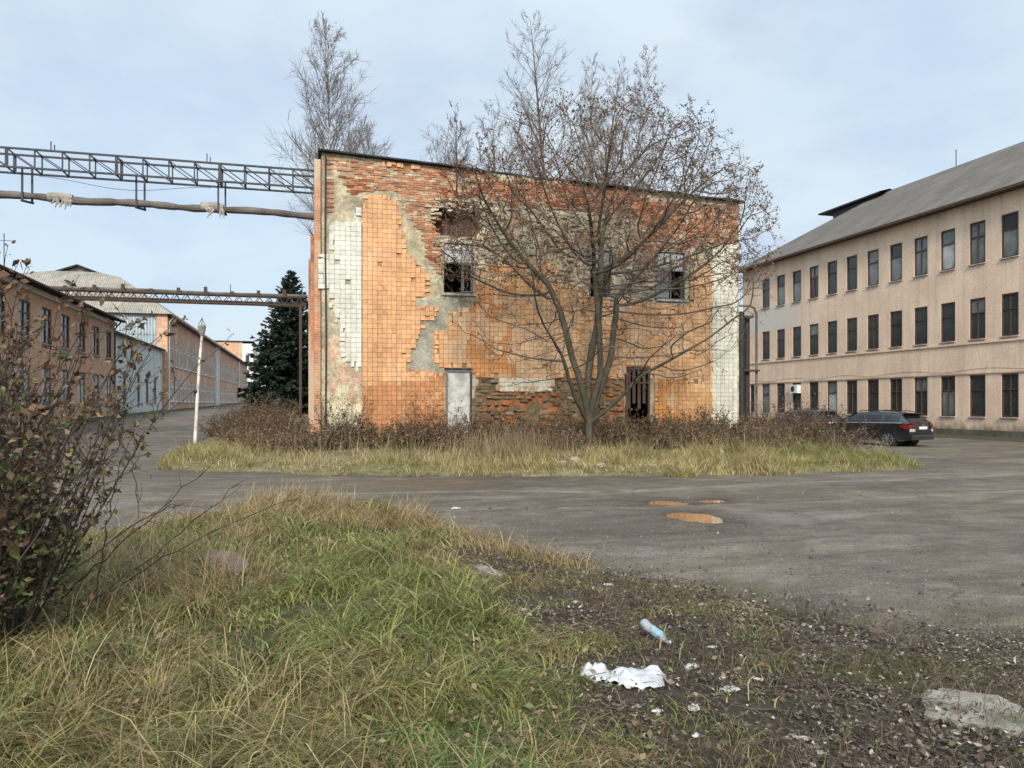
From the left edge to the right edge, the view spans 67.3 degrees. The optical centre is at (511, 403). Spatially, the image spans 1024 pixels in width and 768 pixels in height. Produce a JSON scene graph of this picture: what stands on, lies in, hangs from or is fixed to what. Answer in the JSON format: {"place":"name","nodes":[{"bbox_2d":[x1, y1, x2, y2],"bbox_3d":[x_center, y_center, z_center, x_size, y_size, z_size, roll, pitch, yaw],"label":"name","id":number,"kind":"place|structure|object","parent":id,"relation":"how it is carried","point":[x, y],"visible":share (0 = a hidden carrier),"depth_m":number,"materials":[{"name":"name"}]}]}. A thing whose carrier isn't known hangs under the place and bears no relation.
{"place":"outdoors","nodes":[
{"label":"outdoors","id":0,"kind":"place"},
{"bbox_2d":[0,402,1023,666],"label":"road","id":1,"kind":"structure","parent":0,"point":[962,486],"depth_m":12.36,"materials":[{"name":"asphalt"}]},
{"bbox_2d":[647,501,687,505],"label":"puddle","id":2,"kind":"object","parent":1,"relation":"on","point":[670,503],"visible":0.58,"depth_m":14.12,"materials":[{"name":"brown liquid"}]},
{"bbox_2d":[666,512,722,523],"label":"puddle","id":3,"kind":"object","parent":1,"relation":"on","point":[698,517],"visible":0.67,"depth_m":12.28,"materials":[{"name":"brown liquid"}]},
{"bbox_2d":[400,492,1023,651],"bbox_3d":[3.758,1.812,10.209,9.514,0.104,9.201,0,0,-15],"label":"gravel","id":4,"kind":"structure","parent":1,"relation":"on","point":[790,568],"depth_m":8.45,"materials":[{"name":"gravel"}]},
{"bbox_2d":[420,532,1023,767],"bbox_3d":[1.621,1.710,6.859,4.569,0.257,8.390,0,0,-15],"label":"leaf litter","id":5,"kind":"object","parent":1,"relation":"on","point":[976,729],"visible":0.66,"depth_m":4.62,"materials":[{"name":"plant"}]},
{"bbox_2d":[771,408,841,430],"bbox_3d":[15.701,0.975,41.823,2.195,1.691,4.917,0,0,-19],"label":"estate car","id":6,"kind":"object","parent":1,"relation":"on","point":[826,414],"visible":0.09,"depth_m":40.05,"materials":[{"name":"black metal"}]},
{"bbox_2d":[818,410,933,445],"bbox_3d":[16.049,0.995,34.466,2.195,1.691,4.917,0,0,-31],"label":"estate car","id":7,"kind":"object","parent":1,"relation":"on","point":[893,427],"visible":0.73,"depth_m":32.86,"materials":[{"name":"black paint"}]},
{"bbox_2d":[921,688,1023,737],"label":"concrete slab","id":8,"kind":"structure","parent":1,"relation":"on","point":[980,722],"depth_m":4.14,"materials":[{"name":"concrete"}]},
{"bbox_2d":[0,402,1023,767],"bbox_3d":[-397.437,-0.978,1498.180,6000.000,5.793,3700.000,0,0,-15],"label":"ground","id":9,"kind":"structure","parent":0,"point":[750,716],"depth_m":5.24,"materials":[{"name":"soil"}]},
{"bbox_2d":[0,233,126,434],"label":"brick workshop","id":10,"kind":"structure","parent":9,"relation":"on","point":[42,297],"depth_m":39.38,"materials":[{"name":"brick"}]},
{"bbox_2d":[0,292,4,334],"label":"window","id":11,"kind":"structure","parent":10,"relation":"in","point":[2,304],"depth_m":32.53,"materials":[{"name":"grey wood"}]},
{"bbox_2d":[19,299,29,340],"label":"window","id":12,"kind":"structure","parent":10,"relation":"in","point":[23,306],"depth_m":35.02,"materials":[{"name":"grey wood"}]},
{"bbox_2d":[19,364,29,406],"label":"window","id":13,"kind":"structure","parent":10,"relation":"in","point":[27,377],"depth_m":35.30,"materials":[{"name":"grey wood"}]},
{"bbox_2d":[41,307,53,346],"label":"window","id":14,"kind":"structure","parent":10,"relation":"in","point":[47,331],"depth_m":38.00,"materials":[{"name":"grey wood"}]},
{"bbox_2d":[42,367,52,405],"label":"window","id":15,"kind":"structure","parent":10,"relation":"in","point":[43,370],"depth_m":37.74,"materials":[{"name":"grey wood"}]},
{"bbox_2d":[61,314,71,350],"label":"window","id":16,"kind":"structure","parent":10,"relation":"in","point":[64,319],"depth_m":40.90,"materials":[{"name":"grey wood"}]},
{"bbox_2d":[61,370,71,405],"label":"window","id":17,"kind":"structure","parent":10,"relation":"in","point":[63,373],"depth_m":40.68,"materials":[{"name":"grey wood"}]},
{"bbox_2d":[78,372,84,405],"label":"window","id":18,"kind":"structure","parent":10,"relation":"in","point":[81,391],"depth_m":43.87,"materials":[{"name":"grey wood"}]},
{"bbox_2d":[93,326,100,356],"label":"window","id":19,"kind":"structure","parent":10,"relation":"in","point":[96,350],"depth_m":46.77,"materials":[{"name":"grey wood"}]},
{"bbox_2d":[106,330,110,359],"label":"window","id":20,"kind":"structure","parent":10,"relation":"in","point":[108,335],"depth_m":49.81,"materials":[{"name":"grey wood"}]},
{"bbox_2d":[17,356,150,561],"bbox_3d":[-2.543,0.325,4.638,0.817,1.239,0.194,0,0,-4],"label":"briar stem","id":21,"kind":"object","parent":9,"relation":"on","point":[38,533],"visible":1,"depth_m":4.60,"materials":[{"name":"plant"}]},
{"bbox_2d":[0,240,231,649],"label":"dark bush","id":22,"kind":"object","parent":9,"relation":"on","point":[16,499],"visible":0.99,"depth_m":5.42,"materials":[{"name":"brown plant"}]},
{"bbox_2d":[30,499,195,598],"bbox_3d":[-2.704,0.988,5.195,1.100,0.667,0.162,0,0,-7],"label":"briar stem","id":23,"kind":"object","parent":22,"relation":"attached to","point":[104,546],"visible":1,"depth_m":5.20,"materials":[{"name":"plant"}]},
{"bbox_2d":[101,420,168,518],"bbox_3d":[-2.362,0.408,4.823,0.330,0.620,0.247,0,0,-42],"label":"briar stem","id":24,"kind":"object","parent":22,"relation":"attached to","point":[122,445],"visible":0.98,"depth_m":4.80,"materials":[{"name":"plant"}]},
{"bbox_2d":[21,264,246,409],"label":"brick factory","id":25,"kind":"structure","parent":9,"relation":"on","point":[223,378],"depth_m":74.46,"materials":[{"name":"orange brick"}]},
{"bbox_2d":[116,331,165,413],"bbox_3d":[-31.480,-2.400,59.777,5.300,7.800,19.100,0,0,-15],"label":"white annex","id":26,"kind":"object","parent":9,"relation":"on","point":[143,393],"visible":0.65,"depth_m":61.29,"materials":[{"name":"paint"}]},
{"bbox_2d":[61,446,227,598],"bbox_3d":[-2.875,0.927,5.990,1.280,1.189,0.211,0,0,4],"label":"briar stem","id":27,"kind":"object","parent":9,"relation":"on","point":[138,528],"visible":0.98,"depth_m":6.00,"materials":[{"name":"plant"}]},
{"bbox_2d":[54,480,243,628],"bbox_3d":[-2.702,1.139,5.562,1.503,1.167,0.198,0,0,-3],"label":"briar stem","id":28,"kind":"object","parent":9,"relation":"on","point":[66,617],"visible":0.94,"depth_m":5.60,"materials":[{"name":"plant"}]},
{"bbox_2d":[50,284,305,417],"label":"second pipe bridge","id":29,"kind":"structure","parent":9,"relation":"on","point":[122,290],"depth_m":42.87,"materials":[{"name":"metal"}]},
{"bbox_2d":[193,319,205,443],"bbox_3d":[-12.486,-0.815,30.726,0.501,5.303,0.320,0,0,-15],"label":"lamp post","id":30,"kind":"object","parent":9,"relation":"on","point":[201,328],"visible":0.93,"depth_m":30.66,"materials":[{"name":"metal"}]},
{"bbox_2d":[100,494,301,597],"bbox_3d":[-2.638,1.223,6.214,1.879,1.020,0.087,0,0,0],"label":"briar stem","id":31,"kind":"object","parent":9,"relation":"on","point":[191,543],"visible":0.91,"depth_m":6.19,"materials":[{"name":"plant"}]},
{"bbox_2d":[0,470,448,761],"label":"dry stalks","id":32,"kind":"object","parent":9,"relation":"on","point":[206,556],"visible":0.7,"depth_m":6.94,"materials":[{"name":"beige plant"}]},
{"bbox_2d":[202,549,248,573],"bbox_3d":[-2.944,1.603,7.866,0.374,0.065,1.087,0,0,-34],"label":"rock","id":33,"kind":"object","parent":9,"relation":"on","point":[230,564],"visible":0.57,"depth_m":7.80,"materials":[{"name":"stone"}]},
{"bbox_2d":[214,340,257,396],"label":"building","id":34,"kind":"structure","parent":9,"relation":"on","point":[241,350],"depth_m":170.59,"materials":[{"name":"paint"}]},
{"bbox_2d":[236,270,307,414],"bbox_3d":[-15.038,-3.515,52.129,7.530,11.238,7.097,0,0,-45],"label":"spruce tree","id":35,"kind":"object","parent":9,"relation":"on","point":[277,356],"visible":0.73,"depth_m":50.84,"materials":[{"name":"green plant"}]},
{"bbox_2d":[0,480,639,734],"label":"dry grass","id":36,"kind":"structure","parent":9,"relation":"on","point":[338,509],"depth_m":8.55,"materials":[{"name":"plant"}]},
{"bbox_2d":[257,10,393,235],"bbox_3d":[-11.074,-10.786,45.902,7.998,24.587,7.199,0,0,-15],"label":"birch tree","id":37,"kind":"object","parent":9,"relation":"on","point":[349,146],"visible":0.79,"depth_m":45.10,"materials":[{"name":"brown plant"}]},
{"bbox_2d":[299,374,378,447],"bbox_3d":[-5.820,0.184,24.956,3.007,2.585,2.000,0,0,19],"label":"dead shrub","id":38,"kind":"object","parent":9,"relation":"on","point":[355,417],"visible":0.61,"depth_m":24.69,"materials":[{"name":"brown plant"}]},
{"bbox_2d":[344,114,394,157],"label":"birch tree","id":39,"kind":"object","parent":9,"relation":"on","point":[370,134],"visible":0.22,"depth_m":48.54,"materials":[{"name":"grey plant"}]},
{"bbox_2d":[0,489,785,767],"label":"fallen leaves","id":40,"kind":"object","parent":9,"relation":"on","point":[539,712],"visible":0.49,"depth_m":4.41,"materials":[{"name":"brown plant"}]},
{"bbox_2d":[0,487,811,767],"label":"grass","id":41,"kind":"structure","parent":9,"relation":"on","point":[256,738],"depth_m":4.53,"materials":[{"name":"green plant"}]},
{"bbox_2d":[95,440,130,599],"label":"briar stem","id":42,"kind":"object","parent":41,"relation":"on","point":[107,522],"visible":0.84,"depth_m":5.80,"materials":[{"name":"plant"}]},
{"bbox_2d":[418,124,469,165],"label":"bare tree","id":43,"kind":"object","parent":9,"relation":"on","point":[443,146],"visible":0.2,"depth_m":45.05,"materials":[{"name":"brown plant"}]},
{"bbox_2d":[421,114,505,170],"bbox_3d":[-3.358,-8.037,47.105,5.833,19.094,5.644,0,0,-36],"label":"bare tree","id":44,"kind":"object","parent":9,"relation":"on","point":[462,142],"visible":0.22,"depth_m":46.32,"materials":[{"name":"brown plant"}]},
{"bbox_2d":[481,567,506,581],"bbox_3d":[-0.169,1.608,7.206,0.128,0.084,0.259,-7,11,-43],"label":"broken brick","id":45,"kind":"object","parent":9,"relation":"on","point":[491,570],"visible":0.44,"depth_m":7.18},
{"bbox_2d":[468,100,525,172],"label":"bare tree","id":46,"kind":"object","parent":9,"relation":"on","point":[492,139],"visible":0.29,"depth_m":48.08,"materials":[{"name":"brown plant"}]},
{"bbox_2d":[197,388,841,451],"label":"undergrowth","id":47,"kind":"object","parent":9,"relation":"on","point":[658,439],"visible":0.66,"depth_m":25.25,"materials":[{"name":"brown plant"}]},
{"bbox_2d":[308,148,741,446],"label":"derelict building","id":48,"kind":"structure","parent":9,"relation":"on","point":[383,331],"depth_m":26.60,"materials":[{"name":"brick"}]},
{"bbox_2d":[0,141,313,215],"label":"pipe bridge","id":49,"kind":"structure","parent":48,"relation":"attached to","point":[219,169],"depth_m":25.28,"materials":[{"name":"metal"}]},
{"bbox_2d":[0,190,313,219],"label":"lagged pipe","id":50,"kind":"object","parent":49,"relation":"hanging from","point":[66,200],"visible":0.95,"depth_m":25.26,"materials":[{"name":"metal"}]},
{"bbox_2d":[396,390,479,443],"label":"creeper","id":51,"kind":"object","parent":48,"relation":"attached to","point":[423,422],"visible":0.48,"depth_m":25.33,"materials":[{"name":"plant"}]},
{"bbox_2d":[438,100,472,221],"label":"wall sapling","id":52,"kind":"object","parent":48,"relation":"attached to","point":[466,155],"visible":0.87,"depth_m":26.31,"materials":[{"name":"plant"}]},
{"bbox_2d":[444,368,472,442],"bbox_3d":[-1.839,0.113,26.453,0.987,2.673,0.120,0,0,-15],"label":"door","id":53,"kind":"structure","parent":48,"relation":"in","point":[458,380],"depth_m":26.45,"materials":[{"name":"grey wood"}]},
{"bbox_2d":[442,241,476,295],"bbox_3d":[-1.867,-4.641,26.611,1.202,1.836,0.500,0,0,-15],"label":"window","id":54,"kind":"structure","parent":48,"relation":"in","point":[447,252],"depth_m":26.51,"materials":[{"name":"grey wood"}]},
{"bbox_2d":[589,249,613,299],"bbox_3d":[3.181,-4.678,27.950,0.967,1.803,0.500,0,0,-15],"label":"window","id":55,"kind":"structure","parent":48,"relation":"in","point":[607,251],"depth_m":27.89,"materials":[{"name":"grey wood"}]},
{"bbox_2d":[625,368,649,426],"bbox_3d":[4.594,0.064,28.180,0.949,2.772,0.120,0,0,-15],"label":"door","id":56,"kind":"structure","parent":48,"relation":"in","point":[628,378],"depth_m":28.18,"materials":[{"name":"brown wood"}]},
{"bbox_2d":[655,251,688,301],"bbox_3d":[5.875,-4.726,28.665,1.295,1.860,0.500,0,0,-15],"label":"window","id":57,"kind":"structure","parent":48,"relation":"in","point":[661,297],"depth_m":28.53,"materials":[{"name":"grey wood"}]},
{"bbox_2d":[148,409,925,477],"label":"grass","id":58,"kind":"structure","parent":9,"relation":"on","point":[758,460],"depth_m":21.01,"materials":[{"name":"plant"}]},
{"bbox_2d":[200,418,879,469],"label":"dry stalks","id":59,"kind":"object","parent":9,"relation":"on","point":[500,443],"visible":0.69,"depth_m":21.92,"materials":[{"name":"beige plant"}]},
{"bbox_2d":[486,9,604,180],"bbox_3d":[2.643,-11.942,48.948,9.849,26.888,9.090,0,0,1],"label":"bare tree","id":60,"kind":"object","parent":9,"relation":"on","point":[537,106],"visible":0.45,"depth_m":48.82,"materials":[{"name":"brown plant"}]},
{"bbox_2d":[561,53,614,182],"bbox_3d":[5.536,-11.279,52.623,6.176,25.563,4.917,0,0,-36],"label":"birch tree","id":61,"kind":"object","parent":9,"relation":"on","point":[591,141],"visible":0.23,"depth_m":52.69,"materials":[{"name":"brown plant"}]},
{"bbox_2d":[579,662,610,681],"bbox_3d":[0.509,1.611,4.657,0.213,0.093,0.198,0,0,-35],"label":"plastic bag","id":62,"kind":"object","parent":9,"relation":"on","point":[598,666],"visible":0.8,"depth_m":4.62,"materials":[{"name":"plastic"}]},
{"bbox_2d":[565,57,640,185],"bbox_3d":[5.213,-10.427,49.501,6.655,23.888,7.260,0,0,-15],"label":"bare tree","id":63,"kind":"object","parent":9,"relation":"on","point":[612,120],"visible":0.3,"depth_m":49.40,"materials":[{"name":"brown plant"}]},
{"bbox_2d":[427,73,784,448],"bbox_3d":[3.030,-4.097,23.749,11.377,11.633,7.650,0,0,-15],"label":"seed tree","id":64,"kind":"object","parent":9,"relation":"on","point":[589,397],"visible":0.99,"depth_m":23.30,"materials":[{"name":"brown plant"}]},
{"bbox_2d":[600,44,665,189],"bbox_3d":[7.387,-11.072,51.392,6.148,25.147,5.920,0,0,-15],"label":"birch tree","id":65,"kind":"object","parent":9,"relation":"on","point":[637,95],"visible":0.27,"depth_m":50.44,"materials":[{"name":"brown plant"}]},
{"bbox_2d":[606,665,665,690],"bbox_3d":[0.739,1.614,4.599,0.372,0.100,0.289,0,0,3],"label":"plastic bag","id":66,"kind":"object","parent":9,"relation":"on","point":[624,675],"visible":0.97,"depth_m":4.53,"materials":[{"name":"plastic"}]},
{"bbox_2d":[640,619,670,644],"bbox_3d":[1.010,1.605,5.402,0.251,0.062,0.088,34,22,36],"label":"plastic bottle","id":67,"kind":"object","parent":9,"relation":"on","point":[649,627],"visible":0.88,"depth_m":5.39,"materials":[{"name":"blue"}]},
{"bbox_2d":[414,529,1023,767],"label":"dead stems","id":68,"kind":"object","parent":9,"relation":"on","point":[795,676],"visible":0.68,"depth_m":4.72,"materials":[{"name":"brown plant"}]},
{"bbox_2d":[739,305,759,425],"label":"riser pipes","id":69,"kind":"object","parent":9,"relation":"on","point":[744,374],"visible":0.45,"depth_m":52.06,"materials":[{"name":"metal"}]},
{"bbox_2d":[739,385,832,433],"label":"dead shrub","id":70,"kind":"object","parent":9,"relation":"on","point":[793,404],"visible":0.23,"depth_m":37.86,"materials":[{"name":"brown plant"}]},
{"bbox_2d":[742,392,878,451],"bbox_3d":[11.374,0.750,29.253,5.566,2.450,4.458,0,0,5],"label":"dead shrub","id":71,"kind":"object","parent":9,"relation":"on","point":[845,438],"visible":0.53,"depth_m":28.48,"materials":[{"name":"brown plant"}]},
{"bbox_2d":[739,141,1023,437],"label":"office building","id":72,"kind":"structure","parent":9,"relation":"on","point":[910,297],"depth_m":46.23,"materials":[{"name":"paint"}]},
{"bbox_2d":[761,331,769,360],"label":"window","id":73,"kind":"structure","parent":72,"relation":"in","point":[766,335],"depth_m":60.18,"materials":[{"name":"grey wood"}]},
{"bbox_2d":[762,278,769,309],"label":"window","id":74,"kind":"structure","parent":72,"relation":"in","point":[766,301],"depth_m":60.18,"materials":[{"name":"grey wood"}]},
{"bbox_2d":[763,384,769,413],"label":"window","id":75,"kind":"structure","parent":72,"relation":"in","point":[766,387],"depth_m":60.18,"materials":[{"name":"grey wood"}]},
{"bbox_2d":[776,329,784,358],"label":"window","id":76,"kind":"structure","parent":72,"relation":"in","point":[780,333],"depth_m":58.27,"materials":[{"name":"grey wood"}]},
{"bbox_2d":[776,274,784,306],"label":"window","id":77,"kind":"structure","parent":72,"relation":"in","point":[780,279],"depth_m":58.27,"materials":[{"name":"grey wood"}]},
{"bbox_2d":[777,383,784,413],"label":"window","id":78,"kind":"structure","parent":72,"relation":"in","point":[782,385],"depth_m":58.27,"materials":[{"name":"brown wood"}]},
{"bbox_2d":[791,326,800,357],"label":"window","id":79,"kind":"structure","parent":72,"relation":"in","point":[796,330],"depth_m":56.38,"materials":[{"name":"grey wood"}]},
{"bbox_2d":[791,270,800,302],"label":"window","id":80,"kind":"structure","parent":72,"relation":"in","point":[797,274],"depth_m":56.37,"materials":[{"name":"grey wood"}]},
{"bbox_2d":[793,383,800,409],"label":"window","id":81,"kind":"structure","parent":72,"relation":"in","point":[796,396],"depth_m":56.37,"materials":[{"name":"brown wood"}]},
{"bbox_2d":[808,324,818,355],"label":"window","id":82,"kind":"structure","parent":72,"relation":"in","point":[813,327],"depth_m":54.48,"materials":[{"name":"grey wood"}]},
{"bbox_2d":[808,265,818,299],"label":"window","id":83,"kind":"structure","parent":72,"relation":"in","point":[813,270],"depth_m":54.40,"materials":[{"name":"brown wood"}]},
{"bbox_2d":[810,382,817,409],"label":"window","id":84,"kind":"structure","parent":72,"relation":"in","point":[813,385],"depth_m":54.50,"materials":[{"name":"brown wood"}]},
{"bbox_2d":[826,260,836,295],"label":"window","id":85,"kind":"structure","parent":72,"relation":"in","point":[832,266],"depth_m":52.61,"materials":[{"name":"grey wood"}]},
{"bbox_2d":[827,321,836,353],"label":"window","id":86,"kind":"structure","parent":72,"relation":"in","point":[832,325],"depth_m":52.61,"materials":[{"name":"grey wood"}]},
{"bbox_2d":[828,381,836,412],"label":"window","id":87,"kind":"structure","parent":72,"relation":"in","point":[832,385],"depth_m":52.61,"materials":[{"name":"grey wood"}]},
{"bbox_2d":[845,380,856,414],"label":"window","id":88,"kind":"structure","parent":72,"relation":"in","point":[851,384],"depth_m":50.69,"materials":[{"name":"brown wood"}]},
{"bbox_2d":[845,317,856,352],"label":"window","id":89,"kind":"structure","parent":72,"relation":"in","point":[851,322],"depth_m":50.68,"materials":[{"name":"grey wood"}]},
{"bbox_2d":[845,255,856,291],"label":"window","id":90,"kind":"structure","parent":72,"relation":"in","point":[852,260],"depth_m":50.68,"materials":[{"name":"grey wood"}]},
{"bbox_2d":[866,314,878,350],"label":"window","id":91,"kind":"structure","parent":72,"relation":"in","point":[873,320],"depth_m":48.72,"materials":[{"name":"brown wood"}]},
{"bbox_2d":[866,249,878,287],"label":"window","id":92,"kind":"structure","parent":72,"relation":"in","point":[873,256],"depth_m":48.80,"materials":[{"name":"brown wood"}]},
{"bbox_2d":[868,379,878,411],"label":"window","id":93,"kind":"structure","parent":72,"relation":"in","point":[873,384],"depth_m":48.80,"materials":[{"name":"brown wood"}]},
{"bbox_2d":[888,310,902,347],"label":"window","id":94,"kind":"structure","parent":72,"relation":"in","point":[896,316],"depth_m":46.89,"materials":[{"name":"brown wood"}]},
{"bbox_2d":[888,242,902,282],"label":"window","id":95,"kind":"structure","parent":72,"relation":"in","point":[896,249],"depth_m":46.89,"materials":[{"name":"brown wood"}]},
{"bbox_2d":[890,378,901,411],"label":"window","id":96,"kind":"structure","parent":72,"relation":"in","point":[896,383],"depth_m":46.81,"materials":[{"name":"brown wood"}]},
{"bbox_2d":[913,306,927,345],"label":"window","id":97,"kind":"structure","parent":72,"relation":"in","point":[921,312],"depth_m":44.98,"materials":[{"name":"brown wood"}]},
{"bbox_2d":[913,236,927,277],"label":"window","id":98,"kind":"structure","parent":72,"relation":"in","point":[920,243],"depth_m":44.91,"materials":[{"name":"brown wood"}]},
{"bbox_2d":[915,377,927,416],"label":"window","id":99,"kind":"structure","parent":72,"relation":"in","point":[920,382],"depth_m":44.91,"materials":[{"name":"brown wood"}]},
{"bbox_2d":[939,376,955,416],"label":"window","id":100,"kind":"structure","parent":72,"relation":"in","point":[947,382],"depth_m":43.02,"materials":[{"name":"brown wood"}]},
{"bbox_2d":[939,302,955,343],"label":"window","id":101,"kind":"structure","parent":72,"relation":"in","point":[947,309],"depth_m":43.08,"materials":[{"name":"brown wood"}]},
{"bbox_2d":[939,228,955,272],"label":"window","id":102,"kind":"structure","parent":72,"relation":"in","point":[948,236],"depth_m":43.08,"materials":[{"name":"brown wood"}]},
{"bbox_2d":[968,375,985,417],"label":"window","id":103,"kind":"structure","parent":72,"relation":"in","point":[977,382],"depth_m":41.22,"materials":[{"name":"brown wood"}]},
{"bbox_2d":[968,297,985,340],"bbox_3d":[24.907,-4.540,41.126,0.220,2.240,1.080,0,0,-15],"label":"window","id":104,"kind":"structure","parent":72,"relation":"in","point":[977,306],"depth_m":41.15,"materials":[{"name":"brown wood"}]},
{"bbox_2d":[968,220,985,266],"bbox_3d":[24.907,-8.595,41.126,0.220,2.310,1.080,0,0,-15],"label":"window","id":105,"kind":"structure","parent":72,"relation":"in","point":[977,229],"depth_m":41.15,"materials":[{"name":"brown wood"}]},
{"bbox_2d":[999,373,1018,418],"bbox_3d":[25.411,-0.410,39.227,0.220,2.300,1.080,0,0,-15],"label":"window","id":106,"kind":"structure","parent":72,"relation":"in","point":[1010,381],"depth_m":39.22,"materials":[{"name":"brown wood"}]},
{"bbox_2d":[999,292,1018,337],"bbox_3d":[25.411,-4.540,39.227,0.220,2.240,1.080,0,0,-15],"label":"window","id":107,"kind":"structure","parent":72,"relation":"in","point":[1010,301],"depth_m":39.22,"materials":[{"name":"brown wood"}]},
{"bbox_2d":[999,211,1018,259],"bbox_3d":[25.411,-8.595,39.227,0.220,2.310,1.080,0,0,-15],"label":"window","id":108,"kind":"structure","parent":72,"relation":"in","point":[1010,221],"depth_m":39.29,"materials":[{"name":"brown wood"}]},
{"bbox_2d":[0,0,1023,385],"label":"sky","id":109,"kind":"structure","parent":0,"point":[839,102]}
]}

